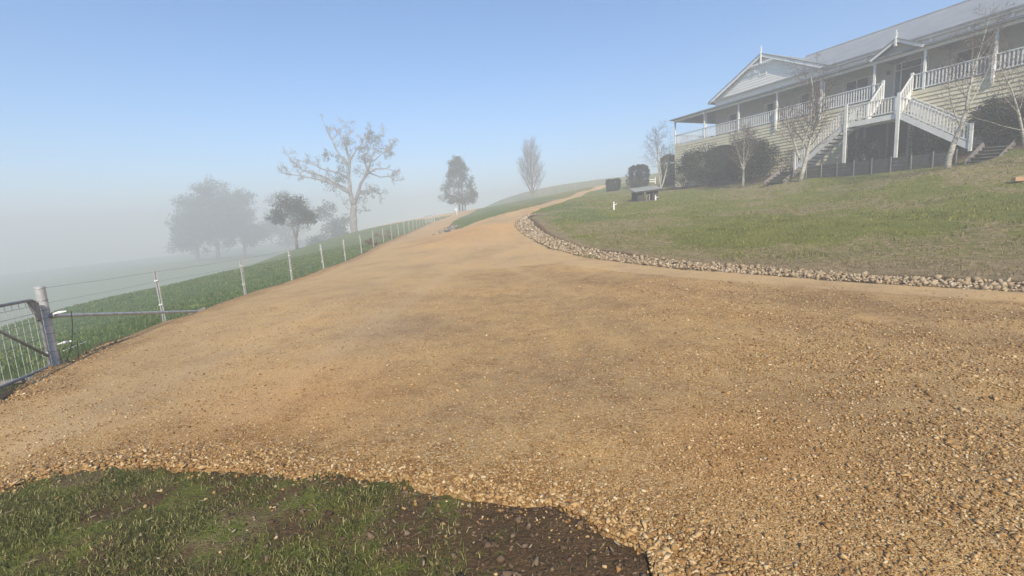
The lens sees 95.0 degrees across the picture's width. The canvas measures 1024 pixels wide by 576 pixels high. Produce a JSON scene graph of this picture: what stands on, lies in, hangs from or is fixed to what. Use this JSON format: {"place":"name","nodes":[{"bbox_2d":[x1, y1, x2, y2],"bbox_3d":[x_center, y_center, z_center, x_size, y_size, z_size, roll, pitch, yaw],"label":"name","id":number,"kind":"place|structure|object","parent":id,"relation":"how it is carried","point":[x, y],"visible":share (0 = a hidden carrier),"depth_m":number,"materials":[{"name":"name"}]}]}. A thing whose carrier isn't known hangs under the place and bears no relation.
{"place":"outdoors","nodes":[
{"label":"outdoors","id":0,"kind":"place"},
{"bbox_2d":[0,464,633,575],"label":"grass","id":1,"kind":"structure","parent":0,"point":[46,515],"depth_m":2.72,"materials":[{"name":"green plant"}]},
{"bbox_2d":[0,0,964,274],"label":"sky","id":2,"kind":"structure","parent":0,"point":[110,110],"materials":[{"name":"blue"}]},
{"bbox_2d":[0,182,1023,575],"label":"driveway","id":3,"kind":"structure","parent":0,"point":[492,258],"depth_m":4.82,"materials":[{"name":"beige gravel"}]},
{"bbox_2d":[0,135,1023,575],"bbox_3d":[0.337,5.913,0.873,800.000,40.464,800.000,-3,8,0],"label":"ground","id":4,"kind":"structure","parent":0,"point":[22,285],"depth_m":12.25,"materials":[{"name":"green plant"}]},
{"bbox_2d":[0,375,35,384],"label":"edging board","id":5,"kind":"object","parent":4,"relation":"on","point":[20,381],"visible":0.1,"depth_m":6.36,"materials":[{"name":"grey wood"}]},
{"bbox_2d":[33,286,205,365],"bbox_3d":[-7.078,0.448,8.999,0.385,1.535,4.132,-4,8,-8],"label":"gate post","id":6,"kind":"object","parent":4,"relation":"on","point":[42,300],"visible":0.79,"depth_m":7.03,"materials":[{"name":"metal"}]},
{"bbox_2d":[0,299,51,388],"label":"farm gate","id":7,"kind":"structure","parent":6,"relation":"attached to","point":[34,306],"depth_m":6.56,"materials":[{"name":"metal"}]},
{"bbox_2d":[162,193,215,260],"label":"gum tree","id":8,"kind":"object","parent":4,"relation":"on","point":[183,222],"visible":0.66,"depth_m":159.27,"materials":[{"name":"green plant"}]},
{"bbox_2d":[0,236,397,394],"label":"paddock grass","id":9,"kind":"structure","parent":4,"relation":"on","point":[78,331],"depth_m":18.01,"materials":[{"name":"green plant"}]},
{"bbox_2d":[185,174,250,260],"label":"gum tree","id":10,"kind":"object","parent":4,"relation":"on","point":[216,207],"visible":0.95,"depth_m":156.41,"materials":[{"name":"green plant"}]},
{"bbox_2d":[46,217,425,347],"bbox_3d":[-9.863,-4.584,38.128,0.613,2.965,63.362,-4,8,-4],"label":"wire fence","id":11,"kind":"object","parent":4,"relation":"on","point":[156,281],"visible":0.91,"depth_m":13.62,"materials":[{"name":"metal"}]},
{"bbox_2d":[425,215,432,222],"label":"field gate","id":12,"kind":"structure","parent":11,"relation":"attached to","point":[431,220],"depth_m":71.19,"materials":[{"name":"metal"}]},
{"bbox_2d":[206,186,268,256],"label":"gum tree","id":13,"kind":"object","parent":4,"relation":"on","point":[255,232],"visible":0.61,"depth_m":165.36,"materials":[{"name":"green plant"}]},
{"bbox_2d":[258,185,315,251],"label":"gum tree","id":14,"kind":"object","parent":4,"relation":"on","point":[276,229],"visible":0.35,"depth_m":181.65,"materials":[{"name":"green plant"}]},
{"bbox_2d":[265,191,319,248],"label":"round tree","id":15,"kind":"object","parent":4,"relation":"on","point":[279,216],"visible":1,"depth_m":68.39,"materials":[{"name":"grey plant"}]},
{"bbox_2d":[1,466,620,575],"bbox_3d":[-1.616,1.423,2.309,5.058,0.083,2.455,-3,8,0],"label":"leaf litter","id":16,"kind":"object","parent":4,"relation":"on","point":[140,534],"visible":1,"depth_m":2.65,"materials":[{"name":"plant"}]},
{"bbox_2d":[1,465,648,575],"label":"pebbles","id":17,"kind":"object","parent":4,"relation":"on","point":[618,568],"visible":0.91,"depth_m":2.99,"materials":[{"name":"stone"}]},
{"bbox_2d":[305,199,349,245],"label":"gum tree","id":18,"kind":"object","parent":4,"relation":"on","point":[338,229],"visible":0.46,"depth_m":125.84,"materials":[{"name":"green plant"}]},
{"bbox_2d":[277,113,403,232],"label":"eucalypt","id":19,"kind":"object","parent":4,"relation":"on","point":[353,210],"visible":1,"depth_m":92.15,"materials":[{"name":"grey plant"}]},
{"bbox_2d":[364,238,377,244],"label":"weeds","id":20,"kind":"object","parent":4,"relation":"on","point":[370,241],"visible":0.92,"depth_m":32.67,"materials":[{"name":"grey plant"}]},
{"bbox_2d":[370,229,394,239],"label":"weeds","id":21,"kind":"object","parent":4,"relation":"on","point":[379,235],"visible":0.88,"depth_m":45.98,"materials":[{"name":"grey plant"}]},
{"bbox_2d":[223,486,646,575],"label":"soil clods","id":22,"kind":"object","parent":4,"relation":"on","point":[500,558],"visible":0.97,"depth_m":2.50,"materials":[{"name":"brown soil"}]},
{"bbox_2d":[432,224,462,235],"bbox_3d":[-4.215,-4.148,33.108,1.778,0.639,10.348,-4,8,-3],"label":"rubble","id":23,"kind":"object","parent":4,"relation":"on","point":[452,227],"visible":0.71,"depth_m":31.08,"materials":[{"name":"beige stone"}]},
{"bbox_2d":[439,155,478,211],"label":"paddock tree","id":24,"kind":"object","parent":4,"relation":"on","point":[460,174],"visible":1,"depth_m":101.75,"materials":[{"name":"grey plant"}]},
{"bbox_2d":[516,135,546,198],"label":"bare tree","id":25,"kind":"object","parent":4,"relation":"on","point":[531,164],"visible":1,"depth_m":104.86,"materials":[{"name":"plant"}]},
{"bbox_2d":[605,178,621,191],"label":"hedge","id":26,"kind":"object","parent":4,"relation":"on","point":[613,186],"visible":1,"depth_m":58.31,"materials":[{"name":"green plant"}]},
{"bbox_2d":[626,173,632,188],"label":"shrub","id":27,"kind":"object","parent":4,"relation":"on","point":[627,180],"visible":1,"depth_m":59.80,"materials":[{"name":"green plant"}]},
{"bbox_2d":[627,164,649,187],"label":"hedge","id":28,"kind":"object","parent":4,"relation":"on","point":[640,174],"visible":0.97,"depth_m":60.00,"materials":[{"name":"green plant"}]},
{"bbox_2d":[629,185,662,201],"bbox_3d":[10.382,-7.338,36.478,2.505,1.290,1.685,-4,8,-8],"label":"picnic table","id":29,"kind":"object","parent":4,"relation":"on","point":[638,193],"visible":0.78,"depth_m":35.96,"materials":[{"name":"grey wood"}]},
{"bbox_2d":[640,120,674,187],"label":"birch tree","id":30,"kind":"object","parent":4,"relation":"on","point":[659,164],"visible":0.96,"depth_m":48.86,"materials":[{"name":"grey plant"}]},
{"bbox_2d":[659,154,674,185],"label":"hedge","id":31,"kind":"object","parent":4,"relation":"on","point":[668,180],"visible":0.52,"depth_m":54.35,"materials":[{"name":"green plant"}]},
{"bbox_2d":[670,166,696,187],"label":"shrub","id":32,"kind":"object","parent":4,"relation":"on","point":[682,180],"visible":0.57,"depth_m":44.64,"materials":[{"name":"green plant"}]},
{"bbox_2d":[673,142,729,185],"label":"shrub","id":33,"kind":"object","parent":4,"relation":"on","point":[692,161],"visible":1,"depth_m":41.84,"materials":[{"name":"green plant"}]},
{"bbox_2d":[725,121,762,187],"bbox_3d":[17.471,-10.098,35.102,3.382,5.143,2.697,-3,8,0],"label":"birch tree","id":34,"kind":"object","parent":4,"relation":"on","point":[747,145],"visible":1,"depth_m":35.09,"materials":[{"name":"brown plant"}]},
{"bbox_2d":[723,137,780,181],"bbox_3d":[19.253,-10.337,37.931,4.567,3.910,3.199,-3,8,0],"label":"shrub","id":35,"kind":"object","parent":4,"relation":"on","point":[762,159],"visible":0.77,"depth_m":37.51,"materials":[{"name":"green plant"}]},
{"bbox_2d":[507,150,1023,276],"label":"lawn grass","id":36,"kind":"structure","parent":4,"relation":"on","point":[803,227],"depth_m":17.90,"materials":[{"name":"green plant"}]},
{"bbox_2d":[1011,176,1023,181],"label":"timber block","id":37,"kind":"object","parent":36,"relation":"on","point":[1014,179],"depth_m":18.16,"materials":[{"name":"brown wood"}]},
{"bbox_2d":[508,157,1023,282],"bbox_3d":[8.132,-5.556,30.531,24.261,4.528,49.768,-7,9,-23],"label":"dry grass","id":38,"kind":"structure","parent":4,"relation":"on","point":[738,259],"depth_m":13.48,"materials":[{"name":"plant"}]},
{"bbox_2d":[515,213,1023,291],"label":"rubble","id":39,"kind":"object","parent":4,"relation":"on","point":[524,222],"visible":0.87,"depth_m":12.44,"materials":[{"name":"beige stone"}]},
{"bbox_2d":[763,167,799,184],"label":"garden steps","id":40,"kind":"structure","parent":4,"relation":"on","point":[784,177],"depth_m":32.67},
{"bbox_2d":[772,145,805,171],"bbox_3d":[20.771,-9.502,35.304,2.430,2.343,1.958,-3,8,0],"label":"shrub","id":41,"kind":"object","parent":4,"relation":"on","point":[788,161],"visible":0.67,"depth_m":35.11,"materials":[{"name":"plant"}]},
{"bbox_2d":[768,50,847,181],"bbox_3d":[19.446,-11.173,30.799,4.153,8.421,3.926,-8,10,-29],"label":"birch tree","id":42,"kind":"object","parent":4,"relation":"on","point":[813,108],"visible":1,"depth_m":30.72,"materials":[{"name":"white plant"}]},
{"bbox_2d":[670,0,1023,186],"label":"house","id":43,"kind":"structure","parent":4,"relation":"on","point":[887,72],"depth_m":32.34,"materials":[{"name":"paint"}]},
{"bbox_2d":[727,112,737,130],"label":"window","id":44,"kind":"structure","parent":43,"relation":"in","point":[734,116],"depth_m":44.05,"materials":[{"name":"white paint"}]},
{"bbox_2d":[764,101,775,122],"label":"window","id":45,"kind":"structure","parent":43,"relation":"in","point":[769,106],"depth_m":40.55,"materials":[{"name":"white paint"}]},
{"bbox_2d":[798,91,811,114],"bbox_3d":[23.583,-14.849,37.747,0.055,1.570,1.070,-7,9,-24],"label":"window","id":46,"kind":"structure","parent":43,"relation":"in","point":[801,97],"depth_m":37.78,"materials":[{"name":"white paint"}]},
{"bbox_2d":[842,75,871,104],"bbox_3d":[25.169,-14.424,34.253,0.055,1.570,1.950,-7,9,-24],"label":"window","id":47,"kind":"structure","parent":43,"relation":"in","point":[866,81],"depth_m":34.20,"materials":[{"name":"white paint"}]},
{"bbox_2d":[950,42,993,79],"bbox_3d":[27.826,-13.711,28.399,0.055,1.570,2.020,-7,9,-24],"label":"window","id":48,"kind":"structure","parent":43,"relation":"in","point":[960,54],"depth_m":28.54,"materials":[{"name":"white paint"}]},
{"bbox_2d":[848,137,887,164],"bbox_3d":[23.507,-8.928,31.123,2.744,2.265,1.740,-3,8,0],"label":"shrub","id":49,"kind":"object","parent":4,"relation":"on","point":[852,147],"visible":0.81,"depth_m":30.96,"materials":[{"name":"green plant"}]},
{"bbox_2d":[805,149,957,178],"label":"retaining wall","id":50,"kind":"structure","parent":4,"relation":"on","point":[928,161],"depth_m":28.00,"materials":[{"name":"grey wood"}]},
{"bbox_2d":[909,276,918,280],"bbox_3d":[7.769,-0.176,9.071,0.169,0.078,0.108,-11,40,36],"label":"rock","id":51,"kind":"object","parent":4,"relation":"on","point":[913,278],"visible":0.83,"depth_m":9.06,"materials":[{"name":"beige stone"}]},
{"bbox_2d":[906,124,949,154],"bbox_3d":[24.716,-8.728,27.914,2.317,2.350,1.776,-1,9,16],"label":"shrub","id":52,"kind":"object","parent":4,"relation":"on","point":[923,139],"visible":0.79,"depth_m":27.81,"materials":[{"name":"green plant"}]},
{"bbox_2d":[928,279,935,285],"bbox_3d":[7.778,-0.079,8.668,0.142,0.129,0.119,-16,-38,13],"label":"rock","id":53,"kind":"object","parent":4,"relation":"on","point":[932,283],"visible":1,"depth_m":8.64,"materials":[{"name":"beige stone"}]},
{"bbox_2d":[925,0,1017,169],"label":"birch tree","id":54,"kind":"object","parent":4,"relation":"on","point":[949,157],"visible":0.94,"depth_m":21.69,"materials":[{"name":"white plant"}]},
{"bbox_2d":[947,25,1023,146],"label":"birch tree","id":55,"kind":"object","parent":4,"relation":"on","point":[1018,111],"visible":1,"depth_m":19.67,"materials":[{"name":"white plant"}]},
{"bbox_2d":[963,140,1015,164],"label":"garden steps","id":56,"kind":"structure","parent":4,"relation":"on","point":[985,153],"depth_m":23.33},
{"bbox_2d":[962,92,1023,146],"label":"shrub","id":57,"kind":"object","parent":4,"relation":"on","point":[1011,121],"visible":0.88,"depth_m":24.41,"materials":[{"name":"green plant"}]}
]}

